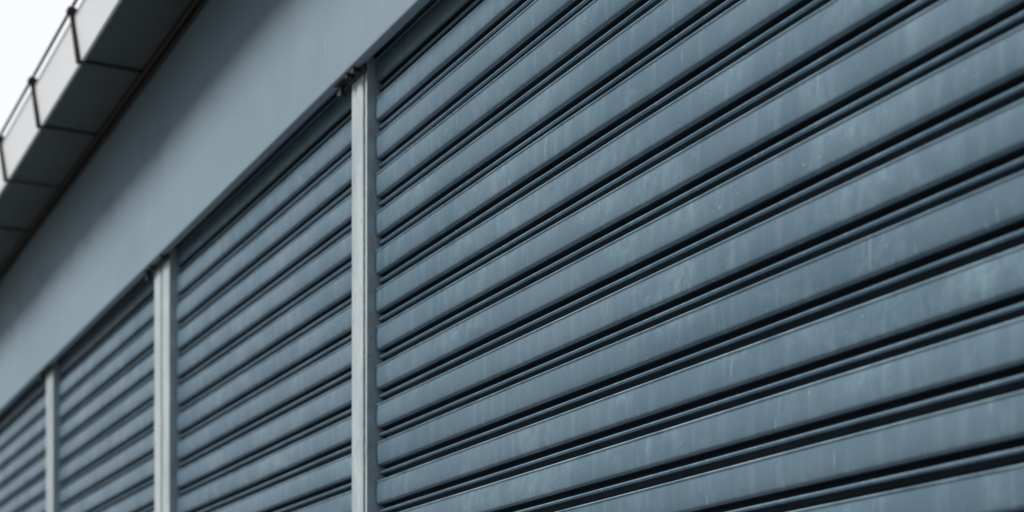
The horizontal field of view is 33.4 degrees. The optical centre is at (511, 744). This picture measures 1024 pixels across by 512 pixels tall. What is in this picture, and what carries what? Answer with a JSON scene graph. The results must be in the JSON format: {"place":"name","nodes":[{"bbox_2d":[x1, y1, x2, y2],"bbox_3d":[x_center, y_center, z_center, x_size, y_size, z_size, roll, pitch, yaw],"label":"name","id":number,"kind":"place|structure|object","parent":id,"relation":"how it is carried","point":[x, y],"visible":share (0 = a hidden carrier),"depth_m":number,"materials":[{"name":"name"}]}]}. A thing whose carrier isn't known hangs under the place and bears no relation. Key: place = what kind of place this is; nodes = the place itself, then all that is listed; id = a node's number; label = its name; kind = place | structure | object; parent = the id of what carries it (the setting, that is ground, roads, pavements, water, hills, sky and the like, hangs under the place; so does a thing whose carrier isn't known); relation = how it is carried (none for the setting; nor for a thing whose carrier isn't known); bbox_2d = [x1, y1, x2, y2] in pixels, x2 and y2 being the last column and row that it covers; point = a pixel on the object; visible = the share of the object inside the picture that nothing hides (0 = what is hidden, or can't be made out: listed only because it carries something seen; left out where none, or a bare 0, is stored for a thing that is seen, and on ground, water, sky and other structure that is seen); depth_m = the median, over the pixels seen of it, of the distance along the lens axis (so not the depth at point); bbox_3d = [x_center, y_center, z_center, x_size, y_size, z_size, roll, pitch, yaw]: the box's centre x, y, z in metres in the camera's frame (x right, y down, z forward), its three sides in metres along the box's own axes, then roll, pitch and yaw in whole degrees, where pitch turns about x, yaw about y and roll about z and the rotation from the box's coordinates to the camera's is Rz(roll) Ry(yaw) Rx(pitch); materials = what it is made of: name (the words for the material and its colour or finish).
{"place":"outdoors","nodes":[
{"label":"outdoors","id":0,"kind":"place"},
{"bbox_2d":[0,0,82,137],"label":"sky","id":1,"kind":"structure","parent":0,"point":[27,27],"materials":[{"name":"white"}]},
{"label":"pavement","id":2,"kind":"structure","parent":0,"visible":0},
{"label":"walls","id":3,"kind":"object","parent":2,"relation":"on","visible":0},
{"bbox_2d":[0,0,206,279],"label":"roof eave","id":4,"kind":"object","parent":3,"relation":"attached to","point":[107,57],"visible":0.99,"depth_m":7.84,"materials":[{"name":"white metal"}]},
{"bbox_2d":[22,19,410,393],"bbox_3d":[-1.636,-2.566,8.014,0.358,0.840,22.200,0,0,-27],"label":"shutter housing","id":5,"kind":"object","parent":3,"relation":"attached to","point":[244,179],"visible":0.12,"depth_m":6.49,"materials":[{"name":"metal"}]},
{"bbox_2d":[0,359,58,511],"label":"roller shutter","id":6,"kind":"object","parent":5,"relation":"attached to","point":[23,452],"visible":0.58,"depth_m":10.44,"materials":[{"name":"paint"}]},
{"bbox_2d":[39,361,64,511],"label":"shutter guide post","id":7,"kind":"object","parent":5,"relation":"attached to","point":[53,425],"visible":0.62,"depth_m":9.54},
{"bbox_2d":[58,272,153,511],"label":"roller shutter","id":8,"kind":"object","parent":5,"relation":"attached to","point":[106,406],"visible":0.75,"depth_m":8.44,"materials":[{"name":"paint"}]},
{"bbox_2d":[144,248,182,511],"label":"shutter guide post","id":9,"kind":"object","parent":5,"relation":"attached to","point":[165,269],"visible":0.71,"depth_m":7.39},
{"bbox_2d":[0,0,429,414],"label":"fascia beam","id":10,"kind":"structure","parent":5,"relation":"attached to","point":[231,96],"depth_m":7.09,"materials":[{"name":"metal"}]},
{"bbox_2d":[176,85,351,511],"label":"roller shutter","id":11,"kind":"object","parent":5,"relation":"attached to","point":[264,333],"visible":0.78,"depth_m":6.21,"materials":[{"name":"paint"}]},
{"bbox_2d":[335,57,385,511],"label":"shutter guide post","id":12,"kind":"object","parent":5,"relation":"attached to","point":[366,354],"visible":0.62,"depth_m":5.33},
{"bbox_2d":[374,0,1023,511],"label":"roller shutter","id":13,"kind":"object","parent":5,"relation":"attached to","point":[698,254],"visible":0.99,"depth_m":3.67,"materials":[{"name":"paint"}]}
]}

